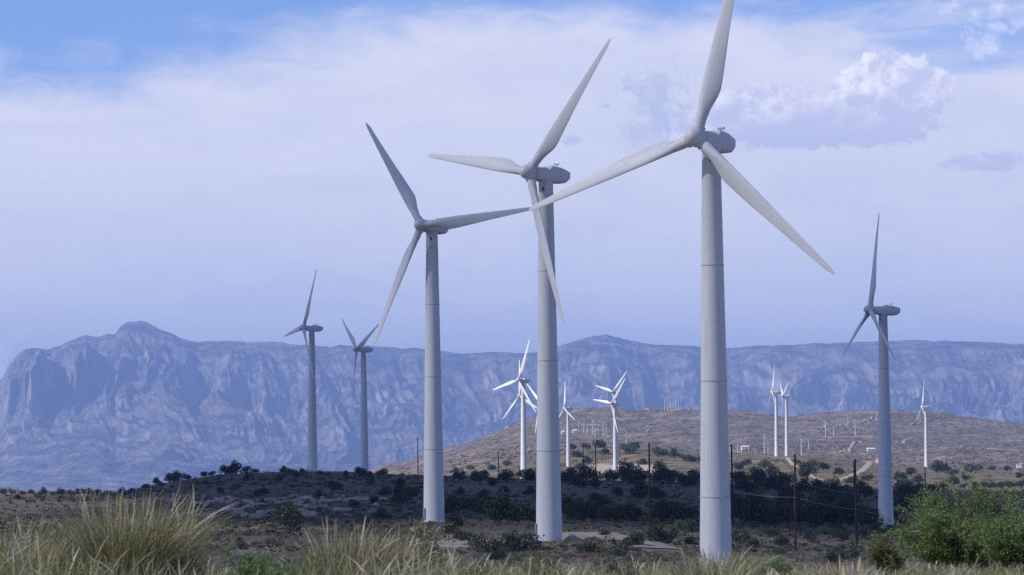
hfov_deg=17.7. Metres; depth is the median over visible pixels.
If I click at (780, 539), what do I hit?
olive shrub
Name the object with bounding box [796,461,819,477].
juniper shrub
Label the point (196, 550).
grass clump
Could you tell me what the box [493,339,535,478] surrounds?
wind turbine
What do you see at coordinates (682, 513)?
juniper shrub
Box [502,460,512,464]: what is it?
olive shrub
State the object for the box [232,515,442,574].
grass clump
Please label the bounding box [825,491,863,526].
juniper shrub
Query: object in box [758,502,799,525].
juniper shrub
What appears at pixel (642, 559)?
dry grass
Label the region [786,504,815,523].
juniper shrub
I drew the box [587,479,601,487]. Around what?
juniper shrub
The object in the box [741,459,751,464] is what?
juniper shrub
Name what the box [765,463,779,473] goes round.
juniper shrub
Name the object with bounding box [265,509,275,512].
limestone rock
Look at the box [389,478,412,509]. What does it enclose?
juniper tree
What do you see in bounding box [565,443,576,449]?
juniper shrub
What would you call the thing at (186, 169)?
sky
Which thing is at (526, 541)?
sage shrub
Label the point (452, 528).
olive shrub
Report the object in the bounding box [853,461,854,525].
utility pole
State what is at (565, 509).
juniper shrub
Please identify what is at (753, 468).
olive shrub
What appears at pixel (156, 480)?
juniper shrub
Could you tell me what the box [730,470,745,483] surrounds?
juniper shrub
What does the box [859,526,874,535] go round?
olive shrub
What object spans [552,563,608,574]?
grass clump
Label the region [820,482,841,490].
juniper shrub
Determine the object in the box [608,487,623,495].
juniper shrub
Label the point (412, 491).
juniper shrub
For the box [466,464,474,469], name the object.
olive shrub
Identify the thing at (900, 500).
juniper shrub
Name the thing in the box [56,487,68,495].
juniper shrub
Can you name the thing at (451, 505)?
juniper shrub
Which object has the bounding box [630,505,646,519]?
juniper shrub
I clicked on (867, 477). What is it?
olive shrub
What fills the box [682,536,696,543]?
olive shrub
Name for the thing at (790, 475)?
juniper shrub
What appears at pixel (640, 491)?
juniper shrub
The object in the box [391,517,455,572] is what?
leafy weed
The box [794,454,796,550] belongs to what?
utility pole
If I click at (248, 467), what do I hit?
olive shrub
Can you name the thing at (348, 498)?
limestone rock
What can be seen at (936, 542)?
mesquite bush
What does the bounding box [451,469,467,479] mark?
juniper shrub
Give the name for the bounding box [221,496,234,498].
limestone rock
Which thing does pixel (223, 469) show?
juniper shrub
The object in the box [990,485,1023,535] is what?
mesquite bush
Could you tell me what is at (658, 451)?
olive shrub
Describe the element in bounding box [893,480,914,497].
juniper shrub
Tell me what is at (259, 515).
limestone rock
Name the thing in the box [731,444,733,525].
utility pole
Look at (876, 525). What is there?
olive shrub
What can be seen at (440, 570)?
grass
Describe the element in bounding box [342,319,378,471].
wind turbine
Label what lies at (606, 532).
olive shrub
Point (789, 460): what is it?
dirt road
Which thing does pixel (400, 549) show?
grass clump
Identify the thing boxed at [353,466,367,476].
juniper shrub
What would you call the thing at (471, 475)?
juniper shrub
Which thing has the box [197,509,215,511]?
limestone rock
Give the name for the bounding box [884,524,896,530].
olive shrub
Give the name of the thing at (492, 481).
juniper shrub
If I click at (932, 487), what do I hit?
olive shrub
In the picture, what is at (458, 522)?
juniper shrub
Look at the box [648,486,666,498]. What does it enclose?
juniper shrub
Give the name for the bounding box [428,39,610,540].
wind turbine
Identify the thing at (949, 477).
juniper shrub
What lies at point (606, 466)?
dirt road
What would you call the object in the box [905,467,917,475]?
juniper shrub
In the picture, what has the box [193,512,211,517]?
limestone rock
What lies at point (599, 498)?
juniper shrub
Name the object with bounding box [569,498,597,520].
juniper shrub
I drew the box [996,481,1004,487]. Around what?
olive shrub
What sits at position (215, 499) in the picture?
limestone rock
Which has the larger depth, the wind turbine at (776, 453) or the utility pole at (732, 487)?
the wind turbine at (776, 453)
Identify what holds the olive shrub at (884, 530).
on the ground at (870, 436)
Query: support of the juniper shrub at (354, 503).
on the ground at (870, 436)
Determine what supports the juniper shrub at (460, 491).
on the ground at (870, 436)
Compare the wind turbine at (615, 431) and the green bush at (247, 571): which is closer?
the green bush at (247, 571)
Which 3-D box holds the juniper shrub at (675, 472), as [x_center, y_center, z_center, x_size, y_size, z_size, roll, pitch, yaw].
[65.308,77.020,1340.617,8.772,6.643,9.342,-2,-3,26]
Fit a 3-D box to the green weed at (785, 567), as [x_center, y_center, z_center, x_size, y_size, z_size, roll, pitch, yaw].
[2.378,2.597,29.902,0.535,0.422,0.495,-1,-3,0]
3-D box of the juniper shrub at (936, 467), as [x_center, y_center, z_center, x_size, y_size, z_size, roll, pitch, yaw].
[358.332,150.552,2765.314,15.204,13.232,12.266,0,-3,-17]
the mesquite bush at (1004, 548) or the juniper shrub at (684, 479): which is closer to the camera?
the mesquite bush at (1004, 548)
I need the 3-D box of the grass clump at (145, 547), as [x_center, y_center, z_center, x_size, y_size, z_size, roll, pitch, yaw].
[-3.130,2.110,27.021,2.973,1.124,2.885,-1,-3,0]
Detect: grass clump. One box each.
[0,512,117,574]
[2,501,141,571]
[4,479,279,574]
[24,487,262,574]
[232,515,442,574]
[290,521,466,574]
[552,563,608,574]
[650,543,781,574]
[808,555,894,574]
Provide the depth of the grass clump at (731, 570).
27.34 m
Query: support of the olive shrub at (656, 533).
on the ground at (870, 436)
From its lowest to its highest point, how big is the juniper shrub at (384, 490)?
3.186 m
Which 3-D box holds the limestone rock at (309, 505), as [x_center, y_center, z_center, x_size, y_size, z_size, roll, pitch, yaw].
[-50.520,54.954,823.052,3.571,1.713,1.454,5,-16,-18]
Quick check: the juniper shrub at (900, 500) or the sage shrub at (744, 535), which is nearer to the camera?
the sage shrub at (744, 535)
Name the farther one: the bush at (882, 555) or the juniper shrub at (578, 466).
the juniper shrub at (578, 466)
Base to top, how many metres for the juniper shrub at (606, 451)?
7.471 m
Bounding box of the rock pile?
[562,533,577,539]
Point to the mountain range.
(137, 404)
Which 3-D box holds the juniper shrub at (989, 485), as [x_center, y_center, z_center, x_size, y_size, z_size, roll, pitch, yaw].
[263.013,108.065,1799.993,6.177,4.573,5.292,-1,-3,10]
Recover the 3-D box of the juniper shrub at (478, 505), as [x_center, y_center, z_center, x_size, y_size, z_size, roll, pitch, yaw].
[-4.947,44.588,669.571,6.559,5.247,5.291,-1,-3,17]
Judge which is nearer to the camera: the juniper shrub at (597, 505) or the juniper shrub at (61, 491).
the juniper shrub at (597, 505)
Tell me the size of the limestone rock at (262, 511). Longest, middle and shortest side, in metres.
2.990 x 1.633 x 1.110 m
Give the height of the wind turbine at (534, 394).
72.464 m
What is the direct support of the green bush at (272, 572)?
on the ground at (870, 436)
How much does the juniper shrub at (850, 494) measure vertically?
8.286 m
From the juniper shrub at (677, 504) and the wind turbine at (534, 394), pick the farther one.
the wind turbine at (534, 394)
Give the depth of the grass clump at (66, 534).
28.83 m
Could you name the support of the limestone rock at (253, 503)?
on the ground at (870, 436)
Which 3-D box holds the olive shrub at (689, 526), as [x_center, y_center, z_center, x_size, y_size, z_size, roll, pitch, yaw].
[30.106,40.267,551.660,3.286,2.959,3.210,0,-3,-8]
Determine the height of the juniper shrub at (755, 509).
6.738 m
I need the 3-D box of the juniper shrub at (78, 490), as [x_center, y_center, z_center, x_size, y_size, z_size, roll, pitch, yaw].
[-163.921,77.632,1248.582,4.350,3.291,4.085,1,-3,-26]
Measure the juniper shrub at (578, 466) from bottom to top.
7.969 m
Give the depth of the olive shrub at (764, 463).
2414.98 m
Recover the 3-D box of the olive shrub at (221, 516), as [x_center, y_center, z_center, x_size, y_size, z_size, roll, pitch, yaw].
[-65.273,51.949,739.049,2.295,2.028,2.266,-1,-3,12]
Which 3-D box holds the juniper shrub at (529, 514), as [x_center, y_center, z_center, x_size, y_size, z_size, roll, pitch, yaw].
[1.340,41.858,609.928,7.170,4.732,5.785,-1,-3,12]
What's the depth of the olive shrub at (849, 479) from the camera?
1898.97 m
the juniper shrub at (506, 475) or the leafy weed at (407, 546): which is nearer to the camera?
the leafy weed at (407, 546)
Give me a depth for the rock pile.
484.68 m
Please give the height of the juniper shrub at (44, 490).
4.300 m
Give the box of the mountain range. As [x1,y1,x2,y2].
[0,321,1023,492]
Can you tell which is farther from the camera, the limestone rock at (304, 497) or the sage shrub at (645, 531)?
the limestone rock at (304, 497)
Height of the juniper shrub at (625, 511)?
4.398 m
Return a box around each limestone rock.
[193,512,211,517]
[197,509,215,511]
[213,497,225,501]
[218,501,230,504]
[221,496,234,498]
[221,507,244,510]
[233,509,242,513]
[249,502,259,505]
[249,513,263,517]
[256,510,265,514]
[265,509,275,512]
[295,495,314,499]
[301,511,321,515]
[303,504,315,507]
[337,496,362,500]
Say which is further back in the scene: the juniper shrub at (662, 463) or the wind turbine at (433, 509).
the juniper shrub at (662, 463)
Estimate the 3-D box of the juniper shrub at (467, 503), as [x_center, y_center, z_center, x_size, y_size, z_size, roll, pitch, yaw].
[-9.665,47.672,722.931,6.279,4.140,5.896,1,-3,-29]
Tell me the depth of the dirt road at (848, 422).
6327.43 m
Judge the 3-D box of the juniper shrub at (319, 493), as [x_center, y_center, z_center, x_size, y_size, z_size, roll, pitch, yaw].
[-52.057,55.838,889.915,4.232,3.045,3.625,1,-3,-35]
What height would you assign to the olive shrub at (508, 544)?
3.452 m
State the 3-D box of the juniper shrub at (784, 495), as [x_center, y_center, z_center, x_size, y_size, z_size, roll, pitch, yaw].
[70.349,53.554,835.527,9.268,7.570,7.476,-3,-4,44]
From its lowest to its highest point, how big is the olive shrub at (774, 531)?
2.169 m
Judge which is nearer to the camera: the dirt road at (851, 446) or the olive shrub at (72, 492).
the olive shrub at (72, 492)
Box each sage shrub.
[465,530,500,551]
[503,528,544,549]
[605,541,629,555]
[638,529,651,533]
[670,517,688,529]
[731,526,752,542]
[771,546,787,554]
[823,540,863,558]
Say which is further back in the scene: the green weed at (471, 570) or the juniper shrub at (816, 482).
the juniper shrub at (816, 482)
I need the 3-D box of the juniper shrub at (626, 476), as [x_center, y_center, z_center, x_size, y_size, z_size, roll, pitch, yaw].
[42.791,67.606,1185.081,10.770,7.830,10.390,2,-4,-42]
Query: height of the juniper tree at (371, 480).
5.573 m
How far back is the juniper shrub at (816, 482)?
1074.40 m
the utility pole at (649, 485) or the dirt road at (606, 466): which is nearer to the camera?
the utility pole at (649, 485)
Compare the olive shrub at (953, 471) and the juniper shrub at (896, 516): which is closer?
the juniper shrub at (896, 516)
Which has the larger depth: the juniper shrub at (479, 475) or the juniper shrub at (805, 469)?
the juniper shrub at (805, 469)
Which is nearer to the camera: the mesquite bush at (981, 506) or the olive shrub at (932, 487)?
the mesquite bush at (981, 506)
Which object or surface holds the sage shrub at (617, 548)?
on the ground at (870, 436)
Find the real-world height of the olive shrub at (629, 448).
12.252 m
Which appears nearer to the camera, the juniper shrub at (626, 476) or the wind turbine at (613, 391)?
the juniper shrub at (626, 476)
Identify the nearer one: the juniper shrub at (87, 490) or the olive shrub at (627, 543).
the olive shrub at (627, 543)
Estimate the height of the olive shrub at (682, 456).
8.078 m
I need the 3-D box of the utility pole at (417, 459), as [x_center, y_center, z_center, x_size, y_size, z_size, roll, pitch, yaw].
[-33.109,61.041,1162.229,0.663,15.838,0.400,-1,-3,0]
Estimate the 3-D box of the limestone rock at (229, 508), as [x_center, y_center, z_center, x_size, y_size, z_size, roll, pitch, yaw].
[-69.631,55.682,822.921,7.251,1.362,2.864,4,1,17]
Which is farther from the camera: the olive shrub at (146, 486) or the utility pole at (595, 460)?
the olive shrub at (146, 486)
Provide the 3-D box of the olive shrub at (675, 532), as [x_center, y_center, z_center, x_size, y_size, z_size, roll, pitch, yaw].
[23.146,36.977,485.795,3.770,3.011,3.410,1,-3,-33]
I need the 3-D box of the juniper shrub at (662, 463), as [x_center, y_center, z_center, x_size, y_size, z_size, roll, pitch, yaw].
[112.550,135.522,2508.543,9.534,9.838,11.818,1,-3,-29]
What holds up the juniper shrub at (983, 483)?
on the ground at (870, 436)
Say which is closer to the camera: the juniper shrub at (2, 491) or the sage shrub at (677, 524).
the sage shrub at (677, 524)
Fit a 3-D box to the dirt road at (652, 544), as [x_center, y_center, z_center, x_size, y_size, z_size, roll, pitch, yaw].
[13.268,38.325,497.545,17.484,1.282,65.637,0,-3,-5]
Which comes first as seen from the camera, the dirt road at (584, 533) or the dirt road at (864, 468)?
the dirt road at (584, 533)
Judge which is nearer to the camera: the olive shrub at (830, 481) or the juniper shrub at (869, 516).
the juniper shrub at (869, 516)
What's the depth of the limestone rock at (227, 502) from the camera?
858.94 m
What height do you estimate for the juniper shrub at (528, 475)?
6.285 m
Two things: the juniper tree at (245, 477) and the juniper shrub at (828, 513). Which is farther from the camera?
the juniper tree at (245, 477)
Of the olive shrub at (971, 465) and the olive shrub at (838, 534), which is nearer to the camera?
the olive shrub at (838, 534)
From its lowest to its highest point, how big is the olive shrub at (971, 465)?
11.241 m
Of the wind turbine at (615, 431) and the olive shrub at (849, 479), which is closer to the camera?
the olive shrub at (849, 479)
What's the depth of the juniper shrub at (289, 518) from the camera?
629.97 m
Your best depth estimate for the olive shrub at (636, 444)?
2842.34 m
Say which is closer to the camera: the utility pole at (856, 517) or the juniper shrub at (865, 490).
the utility pole at (856, 517)
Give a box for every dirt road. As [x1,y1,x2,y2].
[438,539,521,546]
[534,532,629,539]
[562,534,681,549]
[581,463,657,473]
[786,457,823,480]
[820,416,872,428]
[836,459,877,480]
[839,441,861,451]
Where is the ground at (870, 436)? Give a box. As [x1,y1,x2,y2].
[0,407,1023,574]
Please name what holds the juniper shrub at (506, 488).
on the ground at (870, 436)
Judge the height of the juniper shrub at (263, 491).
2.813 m
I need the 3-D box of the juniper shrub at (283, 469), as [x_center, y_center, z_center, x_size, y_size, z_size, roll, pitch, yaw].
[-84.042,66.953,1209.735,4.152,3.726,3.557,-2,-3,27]
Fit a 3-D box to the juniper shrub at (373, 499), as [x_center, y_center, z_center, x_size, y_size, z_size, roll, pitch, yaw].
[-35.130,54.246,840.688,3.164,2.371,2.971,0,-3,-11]
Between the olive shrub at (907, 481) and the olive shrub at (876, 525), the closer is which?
the olive shrub at (876, 525)
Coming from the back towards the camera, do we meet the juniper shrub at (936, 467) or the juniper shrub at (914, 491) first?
the juniper shrub at (936, 467)
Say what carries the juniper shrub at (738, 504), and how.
on the ground at (870, 436)
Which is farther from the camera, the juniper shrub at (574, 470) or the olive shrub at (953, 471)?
the olive shrub at (953, 471)
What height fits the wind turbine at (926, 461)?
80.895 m
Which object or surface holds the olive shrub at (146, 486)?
on the ground at (870, 436)
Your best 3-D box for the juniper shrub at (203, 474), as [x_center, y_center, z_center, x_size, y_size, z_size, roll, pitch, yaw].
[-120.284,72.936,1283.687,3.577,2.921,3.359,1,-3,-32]
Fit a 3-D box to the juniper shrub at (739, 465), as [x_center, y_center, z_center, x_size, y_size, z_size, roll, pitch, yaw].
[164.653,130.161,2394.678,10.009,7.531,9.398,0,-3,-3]
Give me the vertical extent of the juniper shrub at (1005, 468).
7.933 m
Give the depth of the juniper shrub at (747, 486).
1017.37 m
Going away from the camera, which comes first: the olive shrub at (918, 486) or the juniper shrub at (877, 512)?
the juniper shrub at (877, 512)
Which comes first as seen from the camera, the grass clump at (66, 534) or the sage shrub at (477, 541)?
the grass clump at (66, 534)
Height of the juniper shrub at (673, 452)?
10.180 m
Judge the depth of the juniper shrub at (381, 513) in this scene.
700.49 m
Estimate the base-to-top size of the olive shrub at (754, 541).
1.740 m
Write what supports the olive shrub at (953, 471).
on the ground at (870, 436)
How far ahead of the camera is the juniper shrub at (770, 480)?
1091.85 m
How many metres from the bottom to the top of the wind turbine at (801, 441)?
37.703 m
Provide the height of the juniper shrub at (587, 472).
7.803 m
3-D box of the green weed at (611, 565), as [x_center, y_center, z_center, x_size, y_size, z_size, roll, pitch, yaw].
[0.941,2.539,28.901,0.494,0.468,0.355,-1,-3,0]
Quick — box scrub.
[0,408,1023,551]
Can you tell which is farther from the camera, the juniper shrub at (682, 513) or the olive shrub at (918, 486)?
the olive shrub at (918, 486)
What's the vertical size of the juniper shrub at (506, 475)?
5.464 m
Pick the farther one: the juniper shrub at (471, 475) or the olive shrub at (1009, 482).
the olive shrub at (1009, 482)
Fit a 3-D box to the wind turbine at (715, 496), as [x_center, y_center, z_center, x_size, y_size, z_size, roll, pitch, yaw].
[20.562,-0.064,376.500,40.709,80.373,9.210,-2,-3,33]
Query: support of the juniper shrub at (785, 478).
on the ground at (870, 436)
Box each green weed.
[441,559,496,574]
[512,554,571,574]
[591,551,643,574]
[751,551,802,574]
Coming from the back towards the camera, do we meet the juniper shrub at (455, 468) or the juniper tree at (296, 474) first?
the juniper shrub at (455, 468)
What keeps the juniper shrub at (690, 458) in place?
on the ground at (870, 436)
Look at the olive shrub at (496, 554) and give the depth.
444.27 m
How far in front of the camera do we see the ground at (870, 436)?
2742.10 m
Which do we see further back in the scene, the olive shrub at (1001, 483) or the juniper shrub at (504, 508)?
the olive shrub at (1001, 483)
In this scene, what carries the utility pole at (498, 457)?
on the ground at (870, 436)
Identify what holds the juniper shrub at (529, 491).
on the ground at (870, 436)
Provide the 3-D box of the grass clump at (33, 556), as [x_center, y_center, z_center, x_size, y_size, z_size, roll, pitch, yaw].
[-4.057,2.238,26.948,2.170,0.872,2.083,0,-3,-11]
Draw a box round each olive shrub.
[66,490,76,495]
[91,488,101,495]
[141,483,149,487]
[171,470,186,480]
[217,515,226,520]
[235,540,248,548]
[243,466,253,473]
[374,468,388,476]
[439,520,458,533]
[453,528,473,540]
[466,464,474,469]
[486,549,507,559]
[494,532,523,551]
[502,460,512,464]
[570,449,582,455]
[576,540,598,551]
[580,443,591,448]
[591,438,606,447]
[597,530,611,534]
[618,443,637,453]
[619,540,631,548]
[620,529,646,545]
[627,441,640,448]
[646,525,673,541]
[650,446,666,456]
[659,528,681,542]
[678,454,688,460]
[682,519,699,532]
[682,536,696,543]
[746,537,759,544]
[747,465,762,472]
[757,459,770,467]
[764,527,783,534]
[773,535,789,544]
[803,531,816,538]
[809,459,820,465]
[822,477,840,485]
[823,551,841,561]
[832,530,849,538]
[842,476,859,482]
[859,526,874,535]
[860,473,873,480]
[867,521,882,530]
[877,526,888,532]
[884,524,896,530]
[896,478,914,484]
[911,482,924,490]
[926,483,937,491]
[934,483,949,492]
[948,468,959,474]
[964,463,976,471]
[974,463,983,470]
[986,465,995,469]
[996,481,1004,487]
[1005,480,1017,486]
[1013,479,1023,486]
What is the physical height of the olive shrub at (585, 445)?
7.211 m
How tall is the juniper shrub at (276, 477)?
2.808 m
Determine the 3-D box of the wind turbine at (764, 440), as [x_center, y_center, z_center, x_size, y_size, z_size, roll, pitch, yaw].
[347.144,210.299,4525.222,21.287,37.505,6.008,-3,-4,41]
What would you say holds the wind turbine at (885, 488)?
on the ground at (870, 436)
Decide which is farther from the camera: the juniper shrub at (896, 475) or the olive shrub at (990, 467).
the olive shrub at (990, 467)
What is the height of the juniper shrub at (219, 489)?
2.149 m
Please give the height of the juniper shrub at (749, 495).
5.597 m
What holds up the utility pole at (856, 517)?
on the ground at (870, 436)
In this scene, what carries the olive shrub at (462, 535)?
on the ground at (870, 436)
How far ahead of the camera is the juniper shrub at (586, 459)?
2613.68 m
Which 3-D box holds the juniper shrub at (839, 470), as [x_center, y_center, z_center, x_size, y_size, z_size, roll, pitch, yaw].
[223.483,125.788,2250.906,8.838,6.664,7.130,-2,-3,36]
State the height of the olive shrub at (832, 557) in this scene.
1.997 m
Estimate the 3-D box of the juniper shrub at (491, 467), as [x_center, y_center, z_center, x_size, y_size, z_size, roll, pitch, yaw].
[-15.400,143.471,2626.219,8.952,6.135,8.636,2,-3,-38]
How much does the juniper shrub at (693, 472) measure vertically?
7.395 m
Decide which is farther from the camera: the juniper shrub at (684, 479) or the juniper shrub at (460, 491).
the juniper shrub at (684, 479)
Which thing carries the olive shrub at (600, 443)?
on the ground at (870, 436)
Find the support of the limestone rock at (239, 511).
on the ground at (870, 436)
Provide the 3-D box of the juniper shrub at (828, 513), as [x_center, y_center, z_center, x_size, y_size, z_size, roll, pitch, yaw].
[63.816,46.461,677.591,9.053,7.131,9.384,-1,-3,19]
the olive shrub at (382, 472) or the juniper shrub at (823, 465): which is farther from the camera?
the juniper shrub at (823, 465)
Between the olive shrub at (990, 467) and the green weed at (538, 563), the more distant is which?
the olive shrub at (990, 467)
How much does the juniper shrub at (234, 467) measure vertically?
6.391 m
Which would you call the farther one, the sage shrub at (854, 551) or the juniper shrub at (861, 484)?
the juniper shrub at (861, 484)
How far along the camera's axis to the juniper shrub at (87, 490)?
1238.20 m
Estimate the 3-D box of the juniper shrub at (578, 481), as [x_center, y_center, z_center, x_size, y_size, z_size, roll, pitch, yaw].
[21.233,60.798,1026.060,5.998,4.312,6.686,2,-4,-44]
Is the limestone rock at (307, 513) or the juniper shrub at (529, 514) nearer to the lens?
the juniper shrub at (529, 514)
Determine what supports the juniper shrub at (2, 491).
on the ground at (870, 436)
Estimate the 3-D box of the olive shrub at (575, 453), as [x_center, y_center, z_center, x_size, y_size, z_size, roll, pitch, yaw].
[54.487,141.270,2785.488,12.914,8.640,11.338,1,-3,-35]
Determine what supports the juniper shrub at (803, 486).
on the ground at (870, 436)
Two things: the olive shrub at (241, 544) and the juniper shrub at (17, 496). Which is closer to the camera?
the olive shrub at (241, 544)
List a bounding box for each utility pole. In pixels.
[417,438,418,479]
[494,451,502,478]
[595,442,595,478]
[648,443,651,525]
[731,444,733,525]
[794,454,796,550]
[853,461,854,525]
[854,459,858,546]
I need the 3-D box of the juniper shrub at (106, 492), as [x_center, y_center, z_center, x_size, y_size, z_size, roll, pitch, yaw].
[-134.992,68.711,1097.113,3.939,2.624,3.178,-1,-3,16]
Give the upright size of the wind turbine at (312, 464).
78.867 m
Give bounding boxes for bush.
[206,542,286,574]
[257,562,314,574]
[861,528,907,574]
[872,456,1023,572]
[883,504,1008,572]
[959,509,1023,573]
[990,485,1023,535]
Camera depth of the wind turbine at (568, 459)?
2696.09 m
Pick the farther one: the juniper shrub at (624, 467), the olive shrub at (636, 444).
the olive shrub at (636, 444)
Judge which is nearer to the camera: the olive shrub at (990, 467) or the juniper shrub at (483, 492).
the juniper shrub at (483, 492)
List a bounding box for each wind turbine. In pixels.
[284,269,322,471]
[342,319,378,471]
[366,123,530,521]
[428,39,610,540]
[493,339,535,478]
[503,360,536,439]
[526,383,536,432]
[529,0,834,570]
[559,389,574,465]
[593,379,624,472]
[596,371,626,459]
[758,427,766,452]
[768,365,780,455]
[780,383,790,455]
[795,428,803,454]
[842,215,899,527]
[917,387,930,466]
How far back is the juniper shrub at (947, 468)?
2826.21 m
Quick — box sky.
[0,0,1023,379]
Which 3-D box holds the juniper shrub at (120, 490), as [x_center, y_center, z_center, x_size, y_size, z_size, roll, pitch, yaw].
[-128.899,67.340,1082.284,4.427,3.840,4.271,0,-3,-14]
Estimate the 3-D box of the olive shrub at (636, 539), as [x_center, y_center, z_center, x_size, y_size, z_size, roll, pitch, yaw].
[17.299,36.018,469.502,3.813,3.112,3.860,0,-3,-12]
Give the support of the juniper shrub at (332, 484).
on the ground at (870, 436)
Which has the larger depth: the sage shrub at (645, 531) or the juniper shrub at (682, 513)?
the juniper shrub at (682, 513)
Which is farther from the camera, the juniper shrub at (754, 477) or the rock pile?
the juniper shrub at (754, 477)
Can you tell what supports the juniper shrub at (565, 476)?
on the ground at (870, 436)
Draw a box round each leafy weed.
[375,528,423,574]
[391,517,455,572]
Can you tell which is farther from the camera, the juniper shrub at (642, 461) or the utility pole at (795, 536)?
the juniper shrub at (642, 461)
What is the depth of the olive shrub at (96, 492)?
1163.96 m
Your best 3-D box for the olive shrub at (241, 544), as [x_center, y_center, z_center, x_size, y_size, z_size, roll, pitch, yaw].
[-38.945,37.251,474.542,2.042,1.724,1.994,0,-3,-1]
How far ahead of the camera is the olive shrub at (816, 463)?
2576.36 m
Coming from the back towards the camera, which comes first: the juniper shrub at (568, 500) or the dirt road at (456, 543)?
the juniper shrub at (568, 500)
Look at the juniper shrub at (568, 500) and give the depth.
746.41 m
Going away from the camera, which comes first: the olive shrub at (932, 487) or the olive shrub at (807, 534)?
the olive shrub at (807, 534)
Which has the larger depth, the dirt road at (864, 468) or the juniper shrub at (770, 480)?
the dirt road at (864, 468)
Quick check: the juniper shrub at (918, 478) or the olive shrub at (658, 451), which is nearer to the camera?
the juniper shrub at (918, 478)
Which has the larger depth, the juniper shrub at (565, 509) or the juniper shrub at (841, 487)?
the juniper shrub at (841, 487)
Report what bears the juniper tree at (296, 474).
on the ground at (870, 436)
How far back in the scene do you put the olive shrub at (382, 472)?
1207.89 m
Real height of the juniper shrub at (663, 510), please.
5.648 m
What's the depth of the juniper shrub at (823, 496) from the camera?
851.32 m
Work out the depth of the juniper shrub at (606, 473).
1294.87 m
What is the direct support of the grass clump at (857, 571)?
on the ground at (870, 436)
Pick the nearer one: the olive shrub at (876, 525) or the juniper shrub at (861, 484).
the olive shrub at (876, 525)
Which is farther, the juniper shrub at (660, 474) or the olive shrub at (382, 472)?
the olive shrub at (382, 472)
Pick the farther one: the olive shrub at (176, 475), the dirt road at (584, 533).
the olive shrub at (176, 475)
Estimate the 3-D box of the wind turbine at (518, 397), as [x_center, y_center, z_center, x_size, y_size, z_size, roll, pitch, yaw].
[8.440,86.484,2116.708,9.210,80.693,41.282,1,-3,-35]
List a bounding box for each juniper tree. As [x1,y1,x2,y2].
[243,472,249,482]
[292,470,299,478]
[363,471,375,486]
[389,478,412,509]
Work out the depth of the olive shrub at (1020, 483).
1964.48 m
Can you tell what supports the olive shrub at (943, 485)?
on the ground at (870, 436)
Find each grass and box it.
[0,514,995,574]
[0,523,1023,574]
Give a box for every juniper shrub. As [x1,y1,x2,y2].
[0,488,7,493]
[13,494,20,499]
[36,487,48,495]
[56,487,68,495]
[74,488,83,494]
[82,488,92,494]
[101,490,111,494]
[115,486,126,495]
[152,477,161,483]
[163,473,175,481]
[200,471,208,476]
[216,487,223,492]
[218,465,230,473]
[227,459,247,473]
[254,487,269,495]
[271,503,304,529]
[274,474,281,480]
[279,465,288,472]
[313,488,327,496]
[326,480,343,489]
[348,498,363,507]
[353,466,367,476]
[368,495,379,502]
[371,506,392,518]
[377,486,392,494]
[403,485,420,496]
[444,494,462,513]
[445,515,463,525]
[450,466,459,472]
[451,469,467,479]
[455,487,465,493]
[458,495,479,510]
[469,469,482,480]
[471,494,497,514]
[473,469,489,481]
[477,488,491,497]
[481,489,521,522]
[487,464,495,469]
[487,477,499,486]
[497,469,518,481]
[498,485,510,492]
[504,501,535,522]
[515,467,535,481]
[522,484,535,495]
[561,468,576,482]
[561,495,574,504]
[561,502,581,519]
[562,465,578,480]
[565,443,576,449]
[569,476,587,486]
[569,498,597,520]
[573,462,586,469]
[576,464,602,480]
[580,456,592,463]
[582,498,604,519]
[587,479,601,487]
[587,492,608,505]
[600,447,609,453]
[601,468,617,480]
[607,459,631,481]
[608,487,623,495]
[610,502,637,520]
[620,464,646,482]
[627,468,651,482]
[628,478,648,498]
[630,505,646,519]
[636,458,647,464]
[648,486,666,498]
[648,497,679,519]
[650,462,675,484]
[653,459,666,468]
[666,498,682,519]
[669,447,680,457]
[669,469,683,479]
[673,473,699,486]
[673,502,699,521]
[685,454,695,461]
[685,468,699,483]
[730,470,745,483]
[730,490,748,520]
[733,461,744,469]
[735,479,759,492]
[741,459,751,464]
[741,495,778,523]
[742,487,766,505]
[744,467,767,485]
[758,471,784,491]
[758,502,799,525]
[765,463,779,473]
[771,484,807,506]
[772,470,793,488]
[784,471,797,481]
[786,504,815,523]
[792,476,810,492]
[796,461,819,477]
[800,496,842,525]
[805,478,824,492]
[808,484,844,505]
[817,462,830,469]
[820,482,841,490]
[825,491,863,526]
[831,484,852,496]
[832,467,845,474]
[840,485,870,508]
[845,503,878,525]
[852,480,868,489]
[857,485,875,497]
[865,508,884,524]
[892,471,907,479]
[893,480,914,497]
[893,489,921,513]
[893,510,908,524]
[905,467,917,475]
[905,489,923,499]
[912,474,924,482]
[929,459,945,472]
[940,462,952,471]
[948,474,958,484]
[980,481,987,486]
[987,481,997,487]
[1003,464,1012,470]
[1015,472,1023,477]
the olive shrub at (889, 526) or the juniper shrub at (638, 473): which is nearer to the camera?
the olive shrub at (889, 526)
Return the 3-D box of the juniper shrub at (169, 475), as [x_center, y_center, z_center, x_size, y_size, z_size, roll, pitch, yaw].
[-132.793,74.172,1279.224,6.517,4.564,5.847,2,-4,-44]
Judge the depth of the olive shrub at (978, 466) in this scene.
2903.99 m
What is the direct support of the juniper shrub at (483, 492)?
on the ground at (870, 436)
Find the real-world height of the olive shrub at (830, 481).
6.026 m
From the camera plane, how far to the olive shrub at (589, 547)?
454.92 m

